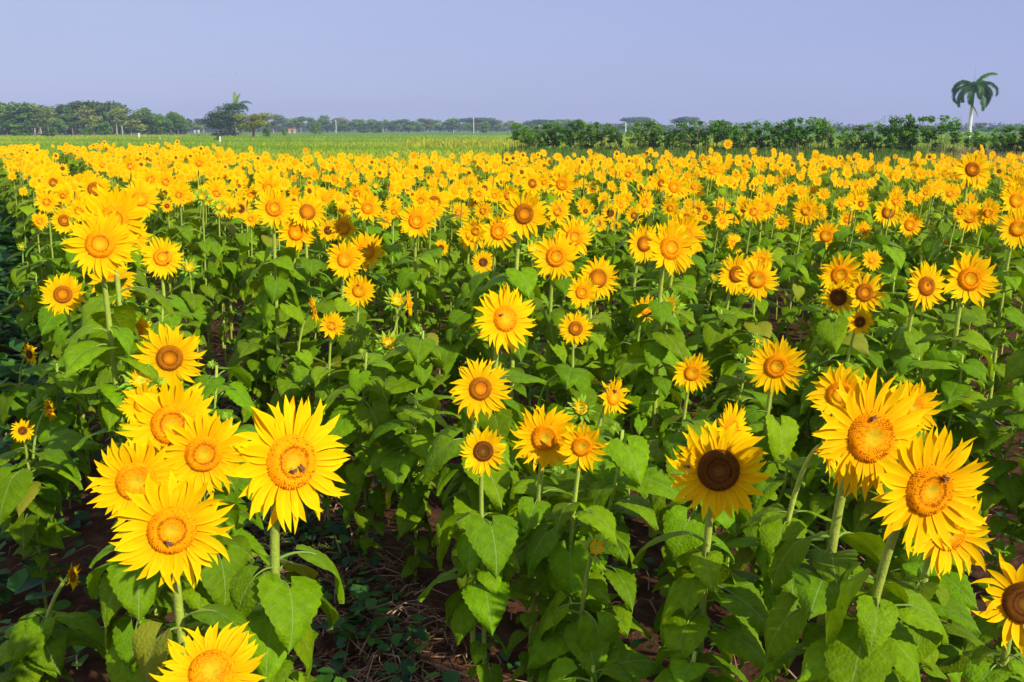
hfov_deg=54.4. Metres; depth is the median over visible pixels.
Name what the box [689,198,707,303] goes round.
sunflower
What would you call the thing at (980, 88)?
palm tree
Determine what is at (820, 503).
sunflower
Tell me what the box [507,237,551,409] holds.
sunflower
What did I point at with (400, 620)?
straw litter
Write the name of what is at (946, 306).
young sunflower
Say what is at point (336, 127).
tree
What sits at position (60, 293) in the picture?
sunflower
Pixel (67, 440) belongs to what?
sunflower
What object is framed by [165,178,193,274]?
sunflower
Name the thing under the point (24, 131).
bush
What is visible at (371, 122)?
tree
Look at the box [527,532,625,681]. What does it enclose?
sunflower
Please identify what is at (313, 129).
shrub
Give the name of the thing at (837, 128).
tree
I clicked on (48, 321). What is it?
young sunflower
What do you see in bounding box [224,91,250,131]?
palm tree
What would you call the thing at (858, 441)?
sunflower
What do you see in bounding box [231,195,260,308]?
sunflower
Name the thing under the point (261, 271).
sunflower
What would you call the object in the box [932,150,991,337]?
sunflower
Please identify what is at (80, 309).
young sunflower
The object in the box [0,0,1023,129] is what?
sky
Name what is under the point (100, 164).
sunflower
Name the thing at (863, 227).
sunflower
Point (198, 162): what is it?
sunflower
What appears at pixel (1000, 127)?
tree
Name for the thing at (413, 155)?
sunflower
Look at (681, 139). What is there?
hedge shrub
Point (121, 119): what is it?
tree
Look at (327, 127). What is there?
tree
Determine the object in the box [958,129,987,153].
hedge shrub
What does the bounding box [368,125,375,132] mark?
tree
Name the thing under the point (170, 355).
sunflower
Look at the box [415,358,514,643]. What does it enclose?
sunflower
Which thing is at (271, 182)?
sunflower
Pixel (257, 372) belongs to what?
young sunflower
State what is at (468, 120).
tree
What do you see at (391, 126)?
tree
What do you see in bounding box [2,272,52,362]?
young sunflower
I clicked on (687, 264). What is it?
sunflower
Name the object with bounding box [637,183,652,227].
sunflower
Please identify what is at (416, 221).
sunflower
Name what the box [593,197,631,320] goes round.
sunflower
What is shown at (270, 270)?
sunflower
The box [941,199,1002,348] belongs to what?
sunflower
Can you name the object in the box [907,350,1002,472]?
young sunflower
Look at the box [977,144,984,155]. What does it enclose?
sunflower
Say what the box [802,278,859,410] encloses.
sunflower
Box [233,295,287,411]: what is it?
young sunflower
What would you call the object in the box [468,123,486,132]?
tree
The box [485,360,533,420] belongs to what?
young sunflower
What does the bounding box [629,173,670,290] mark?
sunflower
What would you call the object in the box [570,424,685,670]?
young sunflower
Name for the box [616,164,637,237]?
sunflower
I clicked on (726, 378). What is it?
young sunflower
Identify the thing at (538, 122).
tree
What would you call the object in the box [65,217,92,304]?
sunflower
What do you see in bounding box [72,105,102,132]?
tree
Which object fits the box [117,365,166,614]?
sunflower
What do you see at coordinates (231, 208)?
sunflower
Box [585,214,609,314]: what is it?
sunflower
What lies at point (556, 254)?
sunflower
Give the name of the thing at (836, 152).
tall grass
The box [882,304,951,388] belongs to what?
young sunflower
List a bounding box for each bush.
[10,124,33,135]
[35,126,57,135]
[82,125,93,135]
[96,119,112,135]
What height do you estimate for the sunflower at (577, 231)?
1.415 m
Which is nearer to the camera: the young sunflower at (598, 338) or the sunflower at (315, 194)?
the young sunflower at (598, 338)
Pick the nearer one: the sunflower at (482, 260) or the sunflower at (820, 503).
the sunflower at (820, 503)
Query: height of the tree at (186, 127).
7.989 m
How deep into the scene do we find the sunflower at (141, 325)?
4.45 m
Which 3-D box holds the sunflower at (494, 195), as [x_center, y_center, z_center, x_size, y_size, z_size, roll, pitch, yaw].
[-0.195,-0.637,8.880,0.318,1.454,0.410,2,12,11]
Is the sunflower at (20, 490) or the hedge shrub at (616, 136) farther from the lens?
the hedge shrub at (616, 136)
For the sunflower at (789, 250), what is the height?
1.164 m
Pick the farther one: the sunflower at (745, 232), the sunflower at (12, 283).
the sunflower at (745, 232)
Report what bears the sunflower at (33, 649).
on the ground at (102, 524)
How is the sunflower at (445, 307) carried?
on the ground at (102, 524)
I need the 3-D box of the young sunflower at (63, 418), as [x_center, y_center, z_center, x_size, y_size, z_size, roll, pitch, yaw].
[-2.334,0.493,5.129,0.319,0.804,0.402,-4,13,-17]
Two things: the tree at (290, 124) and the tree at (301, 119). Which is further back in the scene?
the tree at (301, 119)
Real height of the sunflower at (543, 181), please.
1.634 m
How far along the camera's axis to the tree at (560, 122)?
772.79 m
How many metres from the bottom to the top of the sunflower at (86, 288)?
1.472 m
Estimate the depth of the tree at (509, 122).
739.78 m
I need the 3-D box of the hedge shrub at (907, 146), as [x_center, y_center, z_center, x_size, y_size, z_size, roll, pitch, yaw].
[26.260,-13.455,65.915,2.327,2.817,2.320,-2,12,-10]
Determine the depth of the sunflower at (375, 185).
8.44 m
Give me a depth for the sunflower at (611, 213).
10.59 m
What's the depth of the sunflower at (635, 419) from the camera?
5.04 m
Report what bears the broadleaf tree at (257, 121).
on the ground at (102, 524)
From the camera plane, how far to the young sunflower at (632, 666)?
2.68 m
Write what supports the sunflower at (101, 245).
on the ground at (102, 524)
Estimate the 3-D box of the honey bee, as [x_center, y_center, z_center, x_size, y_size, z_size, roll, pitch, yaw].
[-0.659,0.388,1.912,0.019,0.014,0.007,30,-9,-19]
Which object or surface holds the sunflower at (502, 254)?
on the ground at (102, 524)
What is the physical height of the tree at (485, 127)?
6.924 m
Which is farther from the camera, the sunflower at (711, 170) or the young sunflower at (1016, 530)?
the sunflower at (711, 170)
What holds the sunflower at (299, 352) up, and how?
on the ground at (102, 524)
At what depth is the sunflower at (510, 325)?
3.67 m
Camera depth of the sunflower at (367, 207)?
7.91 m
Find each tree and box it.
[0,101,40,128]
[0,102,9,134]
[0,114,21,134]
[23,103,56,133]
[39,108,53,129]
[49,113,74,134]
[50,104,74,134]
[54,102,74,134]
[67,117,84,134]
[69,100,111,134]
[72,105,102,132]
[94,112,111,134]
[96,100,131,134]
[105,105,127,134]
[111,110,127,134]
[118,119,147,134]
[126,114,151,134]
[128,107,150,124]
[144,113,158,133]
[145,115,173,134]
[166,111,185,134]
[177,115,189,134]
[191,124,203,129]
[193,118,209,124]
[198,101,256,135]
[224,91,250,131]
[234,112,274,136]
[268,121,277,132]
[270,114,288,131]
[285,121,296,129]
[288,116,307,131]
[295,122,305,132]
[304,117,320,128]
[317,115,331,131]
[321,124,334,132]
[331,118,338,131]
[332,125,340,132]
[338,123,350,132]
[339,117,351,131]
[349,119,367,131]
[356,122,369,132]
[362,119,376,131]
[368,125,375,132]
[374,121,383,132]
[383,122,400,132]
[384,120,404,131]
[396,119,419,132]
[402,124,414,132]
[412,124,425,129]
[415,118,440,131]
[422,121,433,132]
[434,124,445,132]
[441,117,464,132]
[446,121,459,132]
[458,117,487,131]
[462,123,472,132]
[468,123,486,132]
[478,117,502,131]
[479,121,489,132]
[491,124,503,132]
[497,120,514,131]
[518,120,532,127]
[530,119,556,124]
[554,119,570,131]
[620,116,650,122]
[620,123,633,129]
[654,123,671,130]
[670,116,700,127]
[834,126,843,133]
[951,69,998,140]
[975,122,987,132]
[979,126,996,133]
[996,126,1009,132]
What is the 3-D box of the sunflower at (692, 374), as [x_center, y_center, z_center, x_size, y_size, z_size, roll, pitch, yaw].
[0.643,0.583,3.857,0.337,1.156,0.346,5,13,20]
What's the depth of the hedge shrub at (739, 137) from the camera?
72.24 m
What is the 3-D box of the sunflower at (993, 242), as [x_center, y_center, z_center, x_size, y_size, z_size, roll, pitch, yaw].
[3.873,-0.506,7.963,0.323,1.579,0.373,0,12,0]
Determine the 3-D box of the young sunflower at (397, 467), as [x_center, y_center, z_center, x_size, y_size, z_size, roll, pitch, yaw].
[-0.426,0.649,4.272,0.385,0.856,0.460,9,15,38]
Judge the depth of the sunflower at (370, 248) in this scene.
6.77 m
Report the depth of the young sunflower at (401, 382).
4.67 m
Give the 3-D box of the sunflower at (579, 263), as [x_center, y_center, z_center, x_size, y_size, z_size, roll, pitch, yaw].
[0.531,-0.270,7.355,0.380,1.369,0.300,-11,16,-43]
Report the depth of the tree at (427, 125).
623.96 m
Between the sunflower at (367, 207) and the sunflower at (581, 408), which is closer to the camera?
the sunflower at (581, 408)
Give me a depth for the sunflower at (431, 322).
7.18 m
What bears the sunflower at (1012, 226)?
on the ground at (102, 524)
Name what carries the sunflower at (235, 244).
on the ground at (102, 524)
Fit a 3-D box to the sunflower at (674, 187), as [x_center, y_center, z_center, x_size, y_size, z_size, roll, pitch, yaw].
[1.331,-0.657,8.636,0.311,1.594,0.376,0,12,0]
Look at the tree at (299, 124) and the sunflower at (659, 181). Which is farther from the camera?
the tree at (299, 124)
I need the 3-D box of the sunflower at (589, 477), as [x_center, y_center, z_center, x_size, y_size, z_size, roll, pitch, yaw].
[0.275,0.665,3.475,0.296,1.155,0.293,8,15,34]
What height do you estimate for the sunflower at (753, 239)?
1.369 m
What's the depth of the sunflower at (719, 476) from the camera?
2.50 m
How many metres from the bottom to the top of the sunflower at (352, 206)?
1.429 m
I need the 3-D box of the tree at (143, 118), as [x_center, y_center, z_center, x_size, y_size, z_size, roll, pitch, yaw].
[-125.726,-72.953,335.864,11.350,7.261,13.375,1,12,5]
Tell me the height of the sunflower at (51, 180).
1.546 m
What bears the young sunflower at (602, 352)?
on the ground at (102, 524)
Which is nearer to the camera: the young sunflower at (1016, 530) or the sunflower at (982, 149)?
the young sunflower at (1016, 530)
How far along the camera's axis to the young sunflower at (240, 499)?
4.36 m
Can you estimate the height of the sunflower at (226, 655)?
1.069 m
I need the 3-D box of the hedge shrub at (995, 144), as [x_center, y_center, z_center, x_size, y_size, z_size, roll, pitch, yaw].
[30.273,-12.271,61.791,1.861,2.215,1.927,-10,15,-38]
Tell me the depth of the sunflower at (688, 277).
6.53 m
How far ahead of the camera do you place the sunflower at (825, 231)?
8.14 m
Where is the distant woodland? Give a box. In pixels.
[1,118,1023,133]
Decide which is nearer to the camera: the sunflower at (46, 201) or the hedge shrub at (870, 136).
the sunflower at (46, 201)
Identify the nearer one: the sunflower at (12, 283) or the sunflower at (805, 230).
the sunflower at (12, 283)
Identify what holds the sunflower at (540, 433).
on the ground at (102, 524)
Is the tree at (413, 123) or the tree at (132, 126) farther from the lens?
the tree at (413, 123)
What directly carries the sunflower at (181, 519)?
on the ground at (102, 524)
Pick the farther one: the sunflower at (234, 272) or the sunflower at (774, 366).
the sunflower at (234, 272)
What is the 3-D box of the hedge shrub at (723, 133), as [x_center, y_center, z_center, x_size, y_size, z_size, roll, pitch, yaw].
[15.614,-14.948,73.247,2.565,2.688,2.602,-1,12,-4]
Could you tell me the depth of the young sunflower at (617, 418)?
4.73 m
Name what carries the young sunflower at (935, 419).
on the ground at (102, 524)
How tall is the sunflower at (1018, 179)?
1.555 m
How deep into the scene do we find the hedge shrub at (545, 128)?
79.68 m
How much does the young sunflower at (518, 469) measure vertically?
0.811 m
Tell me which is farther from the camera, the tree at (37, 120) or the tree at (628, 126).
the tree at (628, 126)
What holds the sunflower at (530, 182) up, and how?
on the ground at (102, 524)
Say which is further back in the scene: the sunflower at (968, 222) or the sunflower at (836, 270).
the sunflower at (968, 222)
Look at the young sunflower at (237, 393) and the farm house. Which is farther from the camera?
the farm house
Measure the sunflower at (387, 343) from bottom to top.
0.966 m
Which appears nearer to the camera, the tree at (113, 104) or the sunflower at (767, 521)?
the sunflower at (767, 521)
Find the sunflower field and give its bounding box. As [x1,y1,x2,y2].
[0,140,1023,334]
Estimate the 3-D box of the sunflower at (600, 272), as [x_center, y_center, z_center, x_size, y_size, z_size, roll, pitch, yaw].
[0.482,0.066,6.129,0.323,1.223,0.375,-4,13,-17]
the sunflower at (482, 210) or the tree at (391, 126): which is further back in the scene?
the tree at (391, 126)
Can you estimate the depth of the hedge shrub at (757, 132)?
71.46 m
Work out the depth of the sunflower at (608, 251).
9.22 m
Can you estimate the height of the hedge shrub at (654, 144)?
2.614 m
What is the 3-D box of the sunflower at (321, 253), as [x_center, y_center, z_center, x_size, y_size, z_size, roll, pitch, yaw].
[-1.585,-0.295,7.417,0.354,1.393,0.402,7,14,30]
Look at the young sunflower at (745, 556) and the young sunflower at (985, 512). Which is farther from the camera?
the young sunflower at (985, 512)
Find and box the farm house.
[288,129,295,132]
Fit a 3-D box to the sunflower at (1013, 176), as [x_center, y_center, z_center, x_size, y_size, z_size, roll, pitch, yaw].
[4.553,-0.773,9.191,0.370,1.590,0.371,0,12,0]
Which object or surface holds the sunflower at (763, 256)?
on the ground at (102, 524)
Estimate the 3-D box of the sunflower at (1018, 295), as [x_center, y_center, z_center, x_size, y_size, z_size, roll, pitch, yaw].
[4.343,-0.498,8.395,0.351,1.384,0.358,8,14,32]
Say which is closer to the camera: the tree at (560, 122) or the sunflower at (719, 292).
the sunflower at (719, 292)
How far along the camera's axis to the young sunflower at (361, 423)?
4.34 m
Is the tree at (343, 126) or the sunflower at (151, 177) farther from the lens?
the tree at (343, 126)
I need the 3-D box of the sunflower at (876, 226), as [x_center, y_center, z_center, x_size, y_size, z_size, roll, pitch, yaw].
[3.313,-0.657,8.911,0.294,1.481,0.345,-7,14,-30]
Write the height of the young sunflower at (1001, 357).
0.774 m
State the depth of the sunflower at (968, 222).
7.26 m
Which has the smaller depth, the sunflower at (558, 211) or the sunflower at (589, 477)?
the sunflower at (589, 477)
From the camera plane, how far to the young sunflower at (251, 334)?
7.44 m
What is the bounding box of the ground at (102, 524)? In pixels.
[0,130,1023,681]
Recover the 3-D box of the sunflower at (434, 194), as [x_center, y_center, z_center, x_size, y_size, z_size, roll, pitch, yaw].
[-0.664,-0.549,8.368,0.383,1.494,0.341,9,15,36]
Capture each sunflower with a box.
[0,344,60,460]
[0,399,102,566]
[0,419,82,608]
[0,563,105,681]
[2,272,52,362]
[7,242,40,340]
[16,211,64,359]
[24,359,93,508]
[25,189,70,339]
[35,170,66,251]
[38,303,80,409]
[39,272,100,472]
[41,207,72,270]
[47,187,79,259]
[59,207,160,524]
[61,199,96,315]
[61,314,103,436]
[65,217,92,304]
[65,263,90,300]
[69,172,111,305]
[74,182,174,447]
[77,298,110,404]
[78,264,135,440]
[86,437,204,681]
[88,377,118,442]
[94,157,111,191]
[96,315,152,451]
[107,470,251,681]
[111,383,175,631]
[115,246,147,305]
[116,379,235,640]
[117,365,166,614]
[118,322,206,438]
[119,156,144,257]
[120,178,168,320]
[122,223,152,304]
[122,301,159,420]
[138,167,163,287]
[140,236,197,377]
[145,171,177,298]
[145,305,205,388]
[149,621,266,681]
[156,406,248,626]
[163,184,199,337]
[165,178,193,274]
[168,188,232,379]
[177,258,221,373]
[178,271,218,337]
[184,360,255,557]
[188,152,211,227]
[195,197,241,366]
[197,177,236,321]
[198,181,235,347]
[201,421,269,629]
[207,404,244,555]
[209,411,267,563]
[210,196,250,353]
[211,191,246,339]
[222,184,265,304]
[226,327,287,422]
[229,394,350,681]
[230,210,271,314]
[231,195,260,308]
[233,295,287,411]
[239,302,268,343]
[244,185,304,409]
[249,171,285,274]
[257,226,314,364]
[258,217,292,367]
[267,296,326,432]
[275,218,315,365]
[287,193,332,398]
[288,297,335,404]
[291,248,329,390]
[298,311,364,535]
[305,186,322,231]
[315,337,381,448]
[316,219,340,343]
[316,238,367,362]
[316,348,401,566]
[319,213,357,301]
[322,186,340,287]
[328,306,383,396]
[331,274,375,458]
[333,193,355,244]
[337,193,374,286]
[343,182,370,279]
[344,231,394,396]
[345,192,387,364]
[360,177,390,336]
[360,210,391,325]
[362,290,412,450]
[364,330,410,488]
[364,394,453,582]
[368,203,422,332]
[369,288,435,449]
[374,280,425,345]
[376,196,403,336]
[382,233,399,268]
[382,327,460,533]
[386,201,437,362]
[388,324,443,488]
[403,189,436,333]
[404,200,456,382]
[407,186,457,333]
[409,152,418,159]
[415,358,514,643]
[417,239,459,373]
[417,425,530,681]
[432,323,487,434]
[436,180,466,238]
[445,216,488,364]
[447,201,470,295]
[447,290,493,375]
[448,219,495,360]
[448,431,527,584]
[457,200,505,284]
[457,282,546,581]
[460,184,486,322]
[460,250,493,358]
[465,211,515,369]
[469,198,479,217]
[477,188,508,341]
[478,180,497,249]
[479,188,548,399]
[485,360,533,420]
[492,183,522,353]
[499,203,534,267]
[501,404,588,681]
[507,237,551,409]
[508,466,584,616]
[510,174,559,371]
[514,170,541,259]
[519,198,570,341]
[519,422,637,666]
[522,209,551,370]
[525,231,580,465]
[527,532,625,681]
[536,275,599,401]
[537,311,616,448]
[538,393,628,602]
[540,215,595,387]
[542,182,553,211]
[545,170,577,238]
[547,647,663,681]
[553,375,647,583]
[564,307,624,401]
[565,255,619,378]
[568,213,602,317]
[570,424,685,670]
[574,383,632,475]
[575,201,595,255]
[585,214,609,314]
[586,181,599,216]
[591,202,620,308]
[592,191,611,243]
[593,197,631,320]
[597,298,646,382]
[600,220,626,321]
[601,294,671,494]
[607,223,658,419]
[611,190,655,347]
[612,189,634,236]
[612,281,675,424]
[615,219,698,537]
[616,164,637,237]
[619,206,644,284]
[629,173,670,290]
[632,420,771,681]
[635,290,691,428]
[635,399,751,659]
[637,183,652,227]
[642,197,681,289]
[643,213,705,421]
[645,215,692,277]
[646,248,694,317]
[647,207,705,334]
[647,353,718,586]
[648,173,686,272]
[653,647,737,681]
[654,407,722,532]
[662,303,707,418]
[676,353,772,566]
[685,306,757,419]
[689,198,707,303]
[689,271,719,361]
[693,209,719,294]
[695,212,732,299]
[696,233,741,381]
[696,333,790,458]
[698,160,721,275]
[702,253,754,402]
[703,196,729,273]
[706,331,773,410]
[713,169,754,304]
[714,214,750,298]
[716,198,757,305]
[716,418,845,681]
[720,258,779,384]
[721,197,752,255]
[722,139,732,167]
[725,198,774,331]
[725,453,828,605]
[729,246,787,349]
[734,337,806,579]
[739,192,777,326]
[752,357,809,480]
[755,191,787,325]
[756,367,929,681]
[765,214,789,320]
[770,195,820,349]
[772,313,869,445]
[778,363,828,493]
[779,217,806,306]
[785,361,870,564]
[788,203,826,356]
[789,204,816,242]
[797,220,840,330]
[797,294,841,355]
[797,423,991,681]
[798,252,865,373]
[800,307,879,528]
[801,210,827,312]
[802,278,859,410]
[821,189,872,312]
[822,211,856,263]
[823,195,868,279]
[828,272,888,379]
[830,187,864,252]
[832,221,871,274]
[838,248,886,364]
[838,431,938,618]
[844,178,865,226]
[844,379,942,572]
[850,198,904,334]
[861,189,907,336]
[863,273,913,372]
[863,507,988,681]
[867,319,903,380]
[869,186,904,335]
[878,261,946,389]
[878,353,958,399]
[880,495,993,681]
[882,211,924,319]
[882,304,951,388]
[891,470,973,666]
[892,185,936,302]
[905,239,947,319]
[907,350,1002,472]
[909,292,951,345]
[913,183,961,273]
[915,250,1001,430]
[916,397,973,465]
[918,303,989,381]
[920,202,969,345]
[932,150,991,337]
[932,199,984,347]
[936,583,1023,681]
[940,183,960,251]
[940,374,982,399]
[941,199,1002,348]
[950,383,1023,577]
[950,402,1003,517]
[962,552,1023,681]
[964,180,1023,398]
[972,179,1020,359]
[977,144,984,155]
[979,206,1023,399]
[984,176,1023,326]
[985,245,1023,364]
[987,322,1023,425]
[989,171,1023,253]
[997,307,1023,451]
[1000,188,1023,356]
[1007,248,1023,341]
[1010,494,1023,544]
[1012,375,1023,385]
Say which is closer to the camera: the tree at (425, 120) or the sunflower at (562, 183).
the sunflower at (562, 183)
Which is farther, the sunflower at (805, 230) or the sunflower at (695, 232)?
the sunflower at (805, 230)
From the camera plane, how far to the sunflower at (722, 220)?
7.70 m
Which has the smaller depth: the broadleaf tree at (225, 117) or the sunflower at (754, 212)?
the sunflower at (754, 212)
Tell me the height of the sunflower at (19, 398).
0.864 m
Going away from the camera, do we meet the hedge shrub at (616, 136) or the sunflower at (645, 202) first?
the sunflower at (645, 202)
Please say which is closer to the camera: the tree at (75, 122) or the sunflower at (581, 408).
the sunflower at (581, 408)
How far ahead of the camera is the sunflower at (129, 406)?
3.21 m
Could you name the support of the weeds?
on the ground at (102, 524)
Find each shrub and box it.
[262,125,270,136]
[282,126,286,135]
[309,122,317,133]
[316,121,322,133]
[506,122,531,149]
[517,130,538,151]
[527,123,552,149]
[540,121,568,147]
[556,118,587,152]
[573,121,602,151]
[587,124,618,150]
[606,126,623,149]
[622,119,660,153]
[642,124,667,149]
[660,128,677,148]
[670,120,708,151]
[688,120,725,152]
[707,119,740,152]
[725,122,755,152]
[744,118,779,152]
[763,121,796,152]
[777,120,813,154]
[788,117,828,152]
[811,117,835,150]
[833,125,867,152]
[861,121,889,153]
[872,113,917,154]
[894,117,929,152]
[918,115,964,154]
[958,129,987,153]
[984,125,1017,157]
[1002,124,1023,154]
[1013,121,1023,151]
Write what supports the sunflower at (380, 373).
on the ground at (102, 524)
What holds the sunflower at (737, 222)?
on the ground at (102, 524)
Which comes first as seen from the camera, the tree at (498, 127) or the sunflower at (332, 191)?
the sunflower at (332, 191)
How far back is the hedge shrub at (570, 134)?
77.51 m
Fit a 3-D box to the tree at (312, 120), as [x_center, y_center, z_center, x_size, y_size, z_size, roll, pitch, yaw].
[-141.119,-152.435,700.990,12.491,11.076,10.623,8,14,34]
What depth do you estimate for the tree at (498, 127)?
564.18 m
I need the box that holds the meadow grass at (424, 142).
[0,134,1020,202]
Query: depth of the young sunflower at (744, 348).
5.62 m
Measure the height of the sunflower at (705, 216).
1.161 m
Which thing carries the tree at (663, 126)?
on the ground at (102, 524)
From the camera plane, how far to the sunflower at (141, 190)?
7.92 m
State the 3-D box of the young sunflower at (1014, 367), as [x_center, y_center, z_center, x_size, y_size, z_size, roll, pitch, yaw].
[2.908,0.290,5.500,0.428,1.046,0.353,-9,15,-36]
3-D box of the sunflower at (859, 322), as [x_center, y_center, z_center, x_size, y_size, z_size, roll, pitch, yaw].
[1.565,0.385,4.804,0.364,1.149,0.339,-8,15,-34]
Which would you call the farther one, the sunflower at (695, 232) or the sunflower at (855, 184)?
the sunflower at (855, 184)
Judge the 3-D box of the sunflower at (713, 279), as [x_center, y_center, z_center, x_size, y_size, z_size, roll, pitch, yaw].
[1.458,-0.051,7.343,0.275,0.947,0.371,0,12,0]
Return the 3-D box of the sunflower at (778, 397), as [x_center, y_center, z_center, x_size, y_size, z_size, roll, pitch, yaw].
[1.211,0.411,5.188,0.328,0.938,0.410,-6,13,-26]
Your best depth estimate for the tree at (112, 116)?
349.56 m
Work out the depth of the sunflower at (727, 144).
24.42 m
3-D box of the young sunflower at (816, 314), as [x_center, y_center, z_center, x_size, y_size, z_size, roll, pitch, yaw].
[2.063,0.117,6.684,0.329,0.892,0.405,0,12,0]
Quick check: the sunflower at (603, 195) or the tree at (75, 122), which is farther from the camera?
the tree at (75, 122)
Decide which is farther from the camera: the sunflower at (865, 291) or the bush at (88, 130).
the bush at (88, 130)
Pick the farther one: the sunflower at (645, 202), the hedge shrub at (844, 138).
the hedge shrub at (844, 138)
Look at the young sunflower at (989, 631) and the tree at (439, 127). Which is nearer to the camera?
the young sunflower at (989, 631)
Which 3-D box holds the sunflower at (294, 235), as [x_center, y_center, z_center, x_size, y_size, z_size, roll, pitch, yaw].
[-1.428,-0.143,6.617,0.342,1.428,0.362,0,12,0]
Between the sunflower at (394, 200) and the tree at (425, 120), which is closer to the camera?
the sunflower at (394, 200)
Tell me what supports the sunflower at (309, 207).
on the ground at (102, 524)
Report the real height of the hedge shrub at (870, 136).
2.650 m
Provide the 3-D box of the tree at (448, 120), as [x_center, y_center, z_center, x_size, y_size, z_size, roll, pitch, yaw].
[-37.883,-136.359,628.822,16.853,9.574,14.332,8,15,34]
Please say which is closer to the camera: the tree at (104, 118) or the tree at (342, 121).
the tree at (104, 118)
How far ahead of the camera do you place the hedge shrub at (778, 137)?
70.13 m
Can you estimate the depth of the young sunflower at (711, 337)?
5.86 m
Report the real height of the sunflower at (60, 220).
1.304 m
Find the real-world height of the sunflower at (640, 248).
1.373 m
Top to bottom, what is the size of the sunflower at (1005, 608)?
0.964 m
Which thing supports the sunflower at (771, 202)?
on the ground at (102, 524)
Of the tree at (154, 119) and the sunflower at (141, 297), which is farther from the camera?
the tree at (154, 119)
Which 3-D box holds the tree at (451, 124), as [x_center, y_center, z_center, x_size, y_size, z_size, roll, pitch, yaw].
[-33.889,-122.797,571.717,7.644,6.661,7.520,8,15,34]
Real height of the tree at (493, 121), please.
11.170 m
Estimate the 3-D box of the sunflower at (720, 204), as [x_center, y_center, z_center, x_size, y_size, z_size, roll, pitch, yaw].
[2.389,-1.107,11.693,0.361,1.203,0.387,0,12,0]
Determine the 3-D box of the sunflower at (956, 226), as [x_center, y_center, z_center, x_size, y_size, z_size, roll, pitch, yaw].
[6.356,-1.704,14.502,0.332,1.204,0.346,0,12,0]
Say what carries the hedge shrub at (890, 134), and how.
on the ground at (102, 524)
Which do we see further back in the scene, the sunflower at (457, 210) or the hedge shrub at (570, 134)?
the hedge shrub at (570, 134)
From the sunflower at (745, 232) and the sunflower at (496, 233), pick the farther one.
the sunflower at (745, 232)
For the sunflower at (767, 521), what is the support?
on the ground at (102, 524)
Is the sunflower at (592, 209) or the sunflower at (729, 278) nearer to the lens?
the sunflower at (729, 278)
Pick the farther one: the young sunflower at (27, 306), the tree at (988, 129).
the tree at (988, 129)
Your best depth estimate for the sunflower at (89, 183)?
7.45 m
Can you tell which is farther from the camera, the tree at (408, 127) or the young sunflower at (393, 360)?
the tree at (408, 127)
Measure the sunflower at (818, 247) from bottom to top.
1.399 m
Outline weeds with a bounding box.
[0,190,1023,681]
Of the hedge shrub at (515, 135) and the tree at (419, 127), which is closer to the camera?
the hedge shrub at (515, 135)
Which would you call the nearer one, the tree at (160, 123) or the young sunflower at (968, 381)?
the young sunflower at (968, 381)
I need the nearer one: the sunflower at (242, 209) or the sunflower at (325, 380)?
the sunflower at (325, 380)
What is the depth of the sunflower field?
14.17 m
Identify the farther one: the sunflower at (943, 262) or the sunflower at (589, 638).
the sunflower at (943, 262)
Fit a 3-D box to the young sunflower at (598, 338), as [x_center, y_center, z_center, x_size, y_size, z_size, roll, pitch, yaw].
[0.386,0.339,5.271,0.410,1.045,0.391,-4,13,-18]
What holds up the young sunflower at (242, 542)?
on the ground at (102, 524)
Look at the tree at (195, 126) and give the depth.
564.30 m
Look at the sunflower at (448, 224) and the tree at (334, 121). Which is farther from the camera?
the tree at (334, 121)
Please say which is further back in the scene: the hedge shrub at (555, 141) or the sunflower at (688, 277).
the hedge shrub at (555, 141)
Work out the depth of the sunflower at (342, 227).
8.14 m
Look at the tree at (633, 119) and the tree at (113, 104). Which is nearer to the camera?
the tree at (113, 104)
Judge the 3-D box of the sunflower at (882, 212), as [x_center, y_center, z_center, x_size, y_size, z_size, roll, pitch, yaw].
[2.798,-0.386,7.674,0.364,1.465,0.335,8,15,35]
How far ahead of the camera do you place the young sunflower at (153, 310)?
5.66 m
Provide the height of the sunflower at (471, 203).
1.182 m
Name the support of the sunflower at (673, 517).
on the ground at (102, 524)
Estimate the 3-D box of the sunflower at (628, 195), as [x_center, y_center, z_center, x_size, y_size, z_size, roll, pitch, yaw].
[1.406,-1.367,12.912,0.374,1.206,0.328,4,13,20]
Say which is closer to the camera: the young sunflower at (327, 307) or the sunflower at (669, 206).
the young sunflower at (327, 307)
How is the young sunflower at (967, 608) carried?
on the ground at (102, 524)
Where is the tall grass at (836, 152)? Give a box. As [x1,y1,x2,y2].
[484,143,1023,171]
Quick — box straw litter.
[0,266,1021,681]
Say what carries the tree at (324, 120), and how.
on the ground at (102, 524)
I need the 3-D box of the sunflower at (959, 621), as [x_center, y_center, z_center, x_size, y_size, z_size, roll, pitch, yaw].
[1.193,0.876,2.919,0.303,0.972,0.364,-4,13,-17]
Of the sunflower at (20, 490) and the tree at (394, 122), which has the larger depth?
the tree at (394, 122)
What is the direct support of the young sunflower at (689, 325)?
on the ground at (102, 524)
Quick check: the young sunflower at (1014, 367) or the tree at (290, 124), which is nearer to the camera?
the young sunflower at (1014, 367)
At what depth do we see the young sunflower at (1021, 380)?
5.35 m
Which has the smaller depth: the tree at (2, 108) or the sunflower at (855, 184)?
the sunflower at (855, 184)
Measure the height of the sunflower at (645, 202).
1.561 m
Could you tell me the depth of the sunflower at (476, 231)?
6.90 m
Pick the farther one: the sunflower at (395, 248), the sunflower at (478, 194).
the sunflower at (478, 194)
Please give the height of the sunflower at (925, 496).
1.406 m
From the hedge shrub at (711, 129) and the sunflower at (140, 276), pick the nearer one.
the sunflower at (140, 276)
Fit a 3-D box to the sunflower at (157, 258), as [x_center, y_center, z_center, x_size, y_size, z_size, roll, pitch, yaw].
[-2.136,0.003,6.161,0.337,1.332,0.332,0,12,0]

